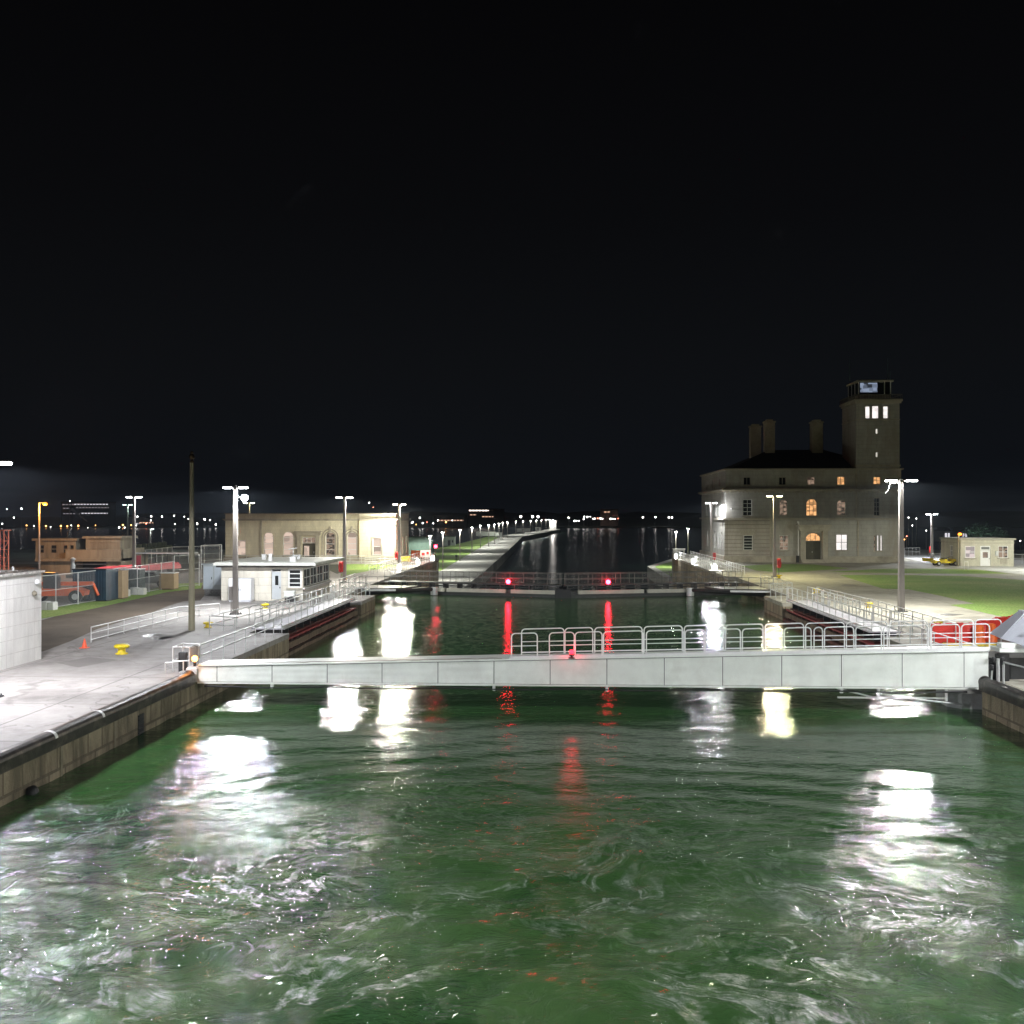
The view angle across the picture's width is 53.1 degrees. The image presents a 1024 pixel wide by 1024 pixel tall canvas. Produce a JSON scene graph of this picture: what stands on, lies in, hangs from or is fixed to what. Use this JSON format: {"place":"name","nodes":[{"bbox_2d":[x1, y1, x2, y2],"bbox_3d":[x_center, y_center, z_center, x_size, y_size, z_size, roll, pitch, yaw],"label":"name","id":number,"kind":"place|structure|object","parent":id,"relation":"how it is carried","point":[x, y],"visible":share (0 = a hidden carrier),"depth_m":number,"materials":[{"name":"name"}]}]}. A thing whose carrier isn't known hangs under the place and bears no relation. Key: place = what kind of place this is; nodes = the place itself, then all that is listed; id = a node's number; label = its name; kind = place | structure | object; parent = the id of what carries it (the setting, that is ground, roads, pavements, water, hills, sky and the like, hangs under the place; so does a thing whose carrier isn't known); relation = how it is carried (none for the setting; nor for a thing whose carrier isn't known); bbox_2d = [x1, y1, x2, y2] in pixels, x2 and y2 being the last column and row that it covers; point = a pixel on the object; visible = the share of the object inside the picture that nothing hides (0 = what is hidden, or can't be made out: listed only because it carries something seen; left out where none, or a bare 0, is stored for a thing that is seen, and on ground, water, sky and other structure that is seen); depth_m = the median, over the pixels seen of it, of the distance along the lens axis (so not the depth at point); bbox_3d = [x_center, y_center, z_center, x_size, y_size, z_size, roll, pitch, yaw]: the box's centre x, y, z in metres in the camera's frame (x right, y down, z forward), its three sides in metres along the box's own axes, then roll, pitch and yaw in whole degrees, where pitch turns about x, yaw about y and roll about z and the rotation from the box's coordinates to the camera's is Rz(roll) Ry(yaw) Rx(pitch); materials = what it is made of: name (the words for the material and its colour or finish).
{"place":"outdoors","nodes":[
{"label":"outdoors","id":0,"kind":"place"},
{"bbox_2d":[0,566,44,670],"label":"panelled building","id":1,"kind":"structure","parent":0,"point":[20,617],"depth_m":47.06,"materials":[{"name":"white paint"}]},
{"bbox_2d":[1,564,202,605],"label":"yard ground","id":2,"kind":"structure","parent":0,"point":[181,573],"depth_m":110.85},
{"bbox_2d":[0,530,10,569],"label":"lattice mast","id":3,"kind":"object","parent":2,"relation":"on","point":[3,549],"visible":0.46,"depth_m":74.05,"materials":[{"name":"red metal"}]},
{"bbox_2d":[41,572,99,602],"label":"telehandler","id":4,"kind":"object","parent":2,"relation":"on","point":[62,590],"visible":0.48,"depth_m":80.11,"materials":[{"name":"orange paint"}]},
{"bbox_2d":[1,536,143,572],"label":"concrete lock house","id":5,"kind":"structure","parent":2,"relation":"on","point":[56,554],"depth_m":122.67,"materials":[{"name":"concrete"}]},
{"bbox_2d":[121,568,145,588],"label":"pallet stack","id":6,"kind":"object","parent":2,"relation":"on","point":[139,576],"visible":0.24,"depth_m":91.42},
{"bbox_2d":[126,496,141,567],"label":"lamp post","id":7,"kind":"object","parent":2,"relation":"on","point":[134,534],"visible":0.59,"depth_m":113.15,"materials":[{"name":"metal"}]},
{"bbox_2d":[98,555,180,571],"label":"pontoon boom","id":8,"kind":"object","parent":2,"relation":"on","point":[138,559],"visible":0.35,"depth_m":117.11,"materials":[{"name":"red plastic"}]},
{"bbox_2d":[144,546,219,563],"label":"chain link fence","id":9,"kind":"object","parent":2,"relation":"on","point":[158,556],"visible":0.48,"depth_m":141.85,"materials":[{"name":"metal"}]},
{"bbox_2d":[137,542,171,557],"bbox_3d":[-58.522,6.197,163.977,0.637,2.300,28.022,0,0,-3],"label":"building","id":10,"kind":"structure","parent":0,"point":[155,546],"depth_m":168.45,"materials":[{"name":"grey concrete"}]},
{"bbox_2d":[136,552,197,570],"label":"yard shed","id":11,"kind":"structure","parent":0,"point":[144,558],"depth_m":126.16,"materials":[{"name":"metal"}]},
{"bbox_2d":[0,549,430,706],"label":"esplanade","id":12,"kind":"structure","parent":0,"point":[46,672],"depth_m":58.53,"materials":[{"name":"concrete"}]},
{"bbox_2d":[57,657,115,666],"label":"repair slab","id":13,"kind":"structure","parent":12,"relation":"on","point":[82,662],"depth_m":48.12,"materials":[{"name":"concrete"}]},
{"bbox_2d":[0,670,194,806],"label":"lock wall","id":14,"kind":"structure","parent":12,"relation":"attached to","point":[51,735],"depth_m":35.56,"materials":[{"name":"concrete"}]},
{"bbox_2d":[41,583,202,618],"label":"grass strip","id":15,"kind":"object","parent":12,"relation":"on","point":[72,608],"depth_m":78.67,"materials":[{"name":"plant"}]},
{"bbox_2d":[72,568,118,600],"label":"site container","id":16,"kind":"object","parent":15,"relation":"on","point":[106,581],"visible":0.69,"depth_m":81.60,"materials":[{"name":"blue metal"}]},
{"bbox_2d":[41,561,173,606],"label":"chain link fence","id":17,"kind":"object","parent":15,"relation":"on","point":[87,581],"visible":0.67,"depth_m":80.66,"materials":[{"name":"metal"}]},
{"bbox_2d":[118,570,128,598],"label":"plywood crate","id":18,"kind":"object","parent":15,"relation":"on","point":[122,584],"visible":0.35,"depth_m":84.05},
{"bbox_2d":[159,572,178,589],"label":"plywood crate","id":19,"kind":"object","parent":15,"relation":"on","point":[169,581],"visible":1,"depth_m":94.28,"materials":[{"name":"beige wood"}]},
{"bbox_2d":[41,585,203,651],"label":"dirt ground","id":20,"kind":"structure","parent":12,"relation":"on","point":[60,630],"depth_m":69.43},
{"bbox_2d":[91,603,219,641],"bbox_3d":[-22.113,6.647,62.949,1.522,0.848,15.212,0,0,10],"label":"guard railing","id":21,"kind":"object","parent":12,"relation":"on","point":[138,621],"visible":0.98,"depth_m":62.48,"materials":[{"name":"metal"}]},
{"bbox_2d":[152,637,215,648],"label":"repair slab","id":22,"kind":"structure","parent":12,"relation":"on","point":[163,642],"depth_m":55.71,"materials":[{"name":"concrete"}]},
{"bbox_2d":[188,451,194,630],"bbox_3d":[-19.142,1.709,61.205,0.388,10.716,0.388,0,0,-20],"label":"tapered mast","id":23,"kind":"object","parent":12,"relation":"on","point":[191,613],"visible":1,"depth_m":61.08,"materials":[{"name":"metal"}]},
{"bbox_2d":[95,633,288,706],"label":"lock wall","id":24,"kind":"structure","parent":12,"relation":"attached to","point":[276,646],"depth_m":50.88,"materials":[{"name":"concrete"}]},
{"bbox_2d":[165,643,200,672],"bbox_3d":[-14.580,6.461,45.366,1.010,1.125,1.709,0,0,3],"label":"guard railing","id":25,"kind":"object","parent":24,"relation":"on","point":[182,660],"visible":0.88,"depth_m":44.99,"materials":[{"name":"metal"}]},
{"bbox_2d":[182,615,282,662],"bbox_3d":[-13.961,6.492,52.370,0.658,1.102,14.308,0,0,3],"label":"guard railing","id":26,"kind":"object","parent":24,"relation":"on","point":[223,646],"visible":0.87,"depth_m":51.01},
{"bbox_2d":[201,563,220,595],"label":"switchgear cabinet","id":27,"kind":"object","parent":12,"relation":"on","point":[211,580],"visible":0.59,"depth_m":87.18,"materials":[{"name":"metal"}]},
{"bbox_2d":[223,486,247,614],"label":"lamp post","id":28,"kind":"object","parent":12,"relation":"on","point":[234,593],"visible":1,"depth_m":70.79,"materials":[{"name":"metal"}]},
{"bbox_2d":[228,578,253,601],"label":"white cabinet","id":29,"kind":"object","parent":12,"relation":"on","point":[246,589],"visible":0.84,"depth_m":80.97,"materials":[{"name":"metal"}]},
{"bbox_2d":[217,601,320,632],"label":"lock wall","id":30,"kind":"structure","parent":12,"relation":"attached to","point":[255,621],"depth_m":66.21,"materials":[{"name":"concrete"}]},
{"bbox_2d":[209,588,322,634],"bbox_3d":[-16.098,6.539,69.785,1.808,1.101,23.108,0,0,3],"label":"guard railing","id":31,"kind":"object","parent":30,"relation":"on","point":[249,614],"visible":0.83,"depth_m":64.84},
{"bbox_2d":[223,555,395,563],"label":"guard railing","id":32,"kind":"object","parent":12,"relation":"on","point":[361,558],"visible":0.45,"depth_m":142.49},
{"bbox_2d":[222,513,409,561],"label":"stone hall","id":33,"kind":"structure","parent":12,"relation":"on","point":[374,536],"depth_m":151.32,"materials":[{"name":"beige stone"}]},
{"bbox_2d":[264,532,272,554],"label":"window","id":34,"kind":"structure","parent":33,"relation":"in","point":[268,537],"depth_m":151.82,"materials":[{"name":"grey"}]},
{"bbox_2d":[283,532,292,554],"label":"window","id":35,"kind":"structure","parent":33,"relation":"in","point":[288,536],"depth_m":151.67,"materials":[{"name":"grey"}]},
{"bbox_2d":[322,527,338,554],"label":"window","id":36,"kind":"structure","parent":33,"relation":"in","point":[330,537],"depth_m":151.37,"materials":[{"name":"grey"}]},
{"bbox_2d":[346,526,357,555],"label":"window","id":37,"kind":"structure","parent":33,"relation":"in","point":[352,538],"depth_m":151.22,"materials":[{"name":"grey"}]},
{"bbox_2d":[371,537,381,555],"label":"window","id":38,"kind":"structure","parent":33,"relation":"in","point":[376,542],"depth_m":150.82,"materials":[{"name":"grey"}]},
{"bbox_2d":[312,595,374,617],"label":"lock wall","id":39,"kind":"structure","parent":12,"relation":"attached to","point":[364,606],"depth_m":84.24,"materials":[{"name":"concrete"}]},
{"bbox_2d":[340,574,369,598],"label":"guard railing","id":40,"kind":"object","parent":39,"relation":"on","point":[359,582],"visible":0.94,"depth_m":88.23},
{"bbox_2d":[336,496,352,582],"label":"lamp post","id":41,"kind":"object","parent":12,"relation":"on","point":[344,536],"visible":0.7,"depth_m":103.82,"materials":[{"name":"metal"}]},
{"bbox_2d":[329,577,390,595],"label":"lock wall","id":42,"kind":"structure","parent":12,"relation":"attached to","point":[374,581],"depth_m":101.36,"materials":[{"name":"concrete"}]},
{"bbox_2d":[362,585,437,594],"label":"gate strut","id":43,"kind":"object","parent":42,"relation":"attached to","point":[381,589],"visible":0.75,"depth_m":100.50,"materials":[{"name":"metal"}]},
{"bbox_2d":[341,564,397,575],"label":"lawn","id":44,"kind":"structure","parent":12,"relation":"on","point":[354,568],"depth_m":133.95,"materials":[{"name":"green plant"}]},
{"bbox_2d":[393,503,405,563],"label":"lamp post","id":45,"kind":"object","parent":12,"relation":"on","point":[399,541],"visible":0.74,"depth_m":135.40,"materials":[{"name":"metal"}]},
{"bbox_2d":[382,558,438,587],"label":"lock wall","id":46,"kind":"structure","parent":12,"relation":"attached to","point":[430,565],"depth_m":142.41,"materials":[{"name":"concrete"}]},
{"bbox_2d":[409,536,434,557],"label":"green shed","id":47,"kind":"structure","parent":12,"relation":"on","point":[417,543],"depth_m":189.94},
{"bbox_2d":[213,548,344,600],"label":"control house","id":48,"kind":"structure","parent":0,"point":[273,577],"depth_m":82.22,"materials":[{"name":"white paint"}]},
{"bbox_2d":[272,572,280,598],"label":"door","id":49,"kind":"structure","parent":48,"relation":"in","point":[276,576],"depth_m":82.22,"materials":[{"name":"metal"}]},
{"bbox_2d":[286,569,302,589],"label":"window","id":50,"kind":"structure","parent":48,"relation":"in","point":[294,575],"depth_m":82.12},
{"bbox_2d":[434,536,498,570],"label":"pier lawn","id":51,"kind":"structure","parent":0,"point":[449,554],"depth_m":340.65,"materials":[{"name":"green plant"}]},
{"bbox_2d":[0,593,1023,1023],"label":"lock water","id":52,"kind":"structure","parent":0,"point":[430,857],"depth_m":24.97,"materials":[{"name":"liquid"}]},
{"bbox_2d":[251,599,358,655],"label":"gate leaf","id":53,"kind":"object","parent":52,"relation":"in","point":[308,631],"visible":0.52,"depth_m":68.29,"materials":[{"name":"grey metal"}]},
{"bbox_2d":[254,585,334,628],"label":"guard railing","id":54,"kind":"object","parent":53,"relation":"on","point":[269,621],"visible":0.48,"depth_m":68.56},
{"bbox_2d":[282,585,354,628],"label":"guard railing","id":55,"kind":"object","parent":53,"relation":"on","point":[301,619],"visible":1,"depth_m":68.33,"materials":[{"name":"metal"}]},
{"bbox_2d":[783,600,900,647],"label":"gate leaf","id":56,"kind":"object","parent":52,"relation":"in","point":[799,613],"visible":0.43,"depth_m":67.46,"materials":[{"name":"grey metal"}]},
{"bbox_2d":[788,586,871,630],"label":"guard railing","id":57,"kind":"object","parent":56,"relation":"on","point":[829,614],"visible":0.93,"depth_m":67.33,"materials":[{"name":"metal"}]},
{"bbox_2d":[807,586,898,631],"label":"guard railing","id":58,"kind":"object","parent":56,"relation":"on","point":[881,624],"visible":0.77,"depth_m":65.92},
{"bbox_2d":[0,528,1023,589],"bbox_3d":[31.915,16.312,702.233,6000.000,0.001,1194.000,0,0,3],"label":"water","id":59,"kind":"structure","parent":0,"point":[575,552],"depth_m":513.58,"materials":[{"name":"black liquid"}]},
{"bbox_2d":[0,517,1023,527],"bbox_3d":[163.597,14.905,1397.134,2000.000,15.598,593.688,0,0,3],"label":"shore","id":60,"kind":"structure","parent":0,"point":[589,522],"depth_m":1240.22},
{"bbox_2d":[61,502,115,525],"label":"building","id":61,"kind":"structure","parent":60,"relation":"on","point":[98,513],"depth_m":1148.89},
{"bbox_2d":[128,517,160,526],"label":"building","id":62,"kind":"structure","parent":60,"relation":"on","point":[153,522],"depth_m":1139.31,"materials":[{"name":"brown"}]},
{"bbox_2d":[432,515,466,526],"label":"building","id":63,"kind":"structure","parent":60,"relation":"on","point":[459,520],"depth_m":1139.13,"materials":[{"name":"brown"}]},
{"bbox_2d":[468,509,503,525],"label":"building","id":64,"kind":"structure","parent":60,"relation":"on","point":[484,517],"depth_m":1149.08,"materials":[{"name":"black"}]},
{"bbox_2d":[599,509,618,525],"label":"building","id":65,"kind":"structure","parent":60,"relation":"on","point":[606,515],"depth_m":1139.51,"materials":[{"name":"brown"}]},
{"bbox_2d":[0,0,1023,516],"label":"sky","id":66,"kind":"structure","parent":0,"point":[450,256],"materials":[{"name":"black"}]},
{"bbox_2d":[116,511,1023,517],"bbox_3d":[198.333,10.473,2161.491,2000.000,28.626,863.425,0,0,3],"label":"hills","id":67,"kind":"structure","parent":0,"point":[637,514],"depth_m":2125.91,"materials":[{"name":"black"}]},
{"bbox_2d":[647,559,671,588],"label":"bank","id":68,"kind":"structure","parent":0,"point":[651,569],"depth_m":217.11,"materials":[{"name":"concrete"}]},
{"bbox_2d":[698,362,904,562],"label":"office building","id":69,"kind":"structure","parent":0,"point":[832,507],"depth_m":148.46,"materials":[{"name":"stone"}]},
{"bbox_2d":[742,499,752,516],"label":"window","id":70,"kind":"structure","parent":69,"relation":"in","point":[747,503],"depth_m":149.02,"materials":[{"name":"glass"}]},
{"bbox_2d":[743,535,753,550],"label":"window","id":71,"kind":"structure","parent":69,"relation":"in","point":[747,539],"depth_m":148.84,"materials":[{"name":"glass"}]},
{"bbox_2d":[806,499,817,516],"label":"window","id":72,"kind":"structure","parent":69,"relation":"in","point":[811,505],"depth_m":148.62,"materials":[{"name":"orange"}]},
{"bbox_2d":[806,541,819,558],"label":"door","id":73,"kind":"structure","parent":69,"relation":"in","point":[812,547],"depth_m":148.55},
{"bbox_2d":[835,534,847,550],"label":"window","id":74,"kind":"structure","parent":69,"relation":"in","point":[841,539],"depth_m":148.41,"materials":[{"name":"glass"}]},
{"bbox_2d":[848,382,890,398],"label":"cab window","id":75,"kind":"structure","parent":69,"relation":"in","point":[879,387],"depth_m":148.59,"materials":[{"name":"grey"}]},
{"bbox_2d":[672,550,1023,650],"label":"pavement","id":76,"kind":"structure","parent":0,"point":[926,603],"depth_m":97.17,"materials":[{"name":"concrete"}]},
{"bbox_2d":[673,557,737,588],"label":"lock wall","id":77,"kind":"structure","parent":76,"relation":"attached to","point":[681,564],"depth_m":145.26,"materials":[{"name":"concrete"}]},
{"bbox_2d":[676,551,730,574],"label":"guard railing","id":78,"kind":"object","parent":77,"relation":"on","point":[702,562],"visible":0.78,"depth_m":134.48,"materials":[{"name":"metal"}]},
{"bbox_2d":[738,578,791,600],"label":"lock wall","id":79,"kind":"structure","parent":76,"relation":"attached to","point":[745,582],"depth_m":99.98,"materials":[{"name":"concrete"}]},
{"bbox_2d":[686,586,769,596],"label":"gate strut","id":80,"kind":"object","parent":79,"relation":"attached to","point":[760,591],"visible":0.84,"depth_m":98.48,"materials":[{"name":"metal"}]},
{"bbox_2d":[766,495,782,576],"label":"lamp post","id":81,"kind":"object","parent":76,"relation":"on","point":[774,537],"visible":0.94,"depth_m":113.13,"materials":[{"name":"metal"}]},
{"bbox_2d":[764,596,803,619],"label":"lock wall","id":82,"kind":"structure","parent":76,"relation":"on","point":[777,607],"depth_m":83.19,"materials":[{"name":"concrete"}]},
{"bbox_2d":[760,574,791,602],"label":"guard railing","id":83,"kind":"object","parent":82,"relation":"on","point":[777,583],"visible":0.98,"depth_m":88.21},
{"bbox_2d":[743,564,846,571],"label":"lawn","id":84,"kind":"structure","parent":76,"relation":"on","point":[793,567],"depth_m":133.95,"materials":[{"name":"green plant"}]},
{"bbox_2d":[815,588,923,637],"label":"guard railing","id":85,"kind":"object","parent":76,"relation":"on","point":[872,610],"visible":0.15,"depth_m":66.21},
{"bbox_2d":[816,587,955,642],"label":"guard railing","id":86,"kind":"object","parent":76,"relation":"on","point":[894,613],"visible":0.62,"depth_m":67.90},
{"bbox_2d":[885,479,917,611],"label":"lamp post","id":87,"kind":"object","parent":76,"relation":"on","point":[901,586],"visible":0.95,"depth_m":72.83,"materials":[{"name":"metal"}]},
{"bbox_2d":[834,569,1007,573],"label":"lawn","id":88,"kind":"structure","parent":76,"relation":"on","point":[947,571],"depth_m":124.50,"materials":[{"name":"green plant"}]},
{"bbox_2d":[841,575,1023,616],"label":"lawn","id":89,"kind":"structure","parent":76,"relation":"on","point":[1000,597],"depth_m":95.79,"materials":[{"name":"green plant"}]},
{"bbox_2d":[929,623,967,642],"bbox_3d":[23.621,6.526,55.384,1.840,1.050,0.660,0,0,-1],"label":"plastic barrier","id":90,"kind":"object","parent":76,"relation":"on","point":[945,629],"visible":0.73,"depth_m":55.21,"materials":[{"name":"plastic"}]},
{"bbox_2d":[882,636,1023,681],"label":"lock wall","id":91,"kind":"structure","parent":76,"relation":"attached to","point":[902,641],"depth_m":55.76,"materials":[{"name":"concrete"}]},
{"bbox_2d":[889,618,976,645],"bbox_3d":[20.966,6.490,51.634,0.108,1.101,12.208,0,0,3],"label":"guard railing","id":92,"kind":"object","parent":91,"relation":"on","point":[933,641],"visible":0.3,"depth_m":52.48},
{"bbox_2d":[936,689,981,708],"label":"bearing block","id":93,"kind":"structure","parent":91,"relation":"attached to","point":[970,699],"depth_m":43.47,"materials":[{"name":"metal"}]},
{"bbox_2d":[957,622,988,642],"bbox_3d":[24.971,6.526,55.587,1.840,1.050,0.660,0,0,8],"label":"plastic barrier","id":94,"kind":"object","parent":76,"relation":"on","point":[970,629],"visible":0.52,"depth_m":55.41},
{"bbox_2d":[961,521,1007,537],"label":"broadleaf tree","id":95,"kind":"object","parent":76,"relation":"on","point":[986,533],"visible":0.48,"depth_m":168.99,"materials":[{"name":"green plant"}]},
{"bbox_2d":[977,610,1023,692],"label":"boom pivot","id":96,"kind":"object","parent":76,"relation":"on","point":[1011,629],"visible":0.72,"depth_m":42.95,"materials":[{"name":"metal"}]},
{"bbox_2d":[179,619,1001,705],"bbox_3d":[3.294,6.372,44.269,35.569,3.554,1.520,0,0,3],"label":"safety boom","id":97,"kind":"object","parent":96,"relation":"attached to","point":[945,668],"visible":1,"depth_m":43.51,"materials":[{"name":"white paint"}]},
{"bbox_2d":[934,527,950,541],"bbox_3d":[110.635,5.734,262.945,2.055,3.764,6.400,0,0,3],"label":"house","id":98,"kind":"structure","parent":0,"point":[942,531],"depth_m":261.66,"materials":[{"name":"black"}]},
{"bbox_2d":[904,555,1023,574],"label":"access road","id":99,"kind":"structure","parent":0,"point":[1017,567],"depth_m":136.58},
{"bbox_2d":[939,537,1015,565],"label":"pavilion","id":100,"kind":"structure","parent":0,"point":[986,551],"depth_m":137.11,"materials":[{"name":"beige stone"}]},
{"bbox_2d":[980,550,989,565],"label":"door","id":101,"kind":"structure","parent":100,"relation":"in","point":[984,554],"depth_m":137.12,"materials":[{"name":"white paint"}]},
{"bbox_2d":[978,676,1023,733],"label":"lock wall","id":102,"kind":"structure","parent":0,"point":[1002,703],"depth_m":40.38,"materials":[{"name":"concrete"}]},
{"bbox_2d":[989,657,1004,682],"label":"mooring rollers","id":103,"kind":"object","parent":102,"relation":"on","point":[998,662],"visible":0.93,"depth_m":41.56,"materials":[{"name":"white metal"}]},
{"bbox_3d":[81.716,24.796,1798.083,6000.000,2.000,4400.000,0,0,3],"label":"lake bed","id":104,"kind":"structure","parent":0,"visible":0},
{"bbox_2d":[384,570,565,597],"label":"gate leaf","id":105,"kind":"object","parent":104,"relation":"on","point":[489,591],"visible":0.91,"depth_m":104.36,"materials":[{"name":"metal"}]},
{"bbox_2d":[439,529,559,588],"bbox_3d":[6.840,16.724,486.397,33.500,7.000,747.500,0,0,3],"label":"pier","id":106,"kind":"structure","parent":104,"relation":"on","point":[492,557],"depth_m":285.30,"materials":[{"name":"concrete"}]},
{"bbox_2d":[561,571,741,597],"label":"gate leaf","id":107,"kind":"object","parent":104,"relation":"on","point":[580,592],"visible":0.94,"depth_m":103.69,"materials":[{"name":"metal"}]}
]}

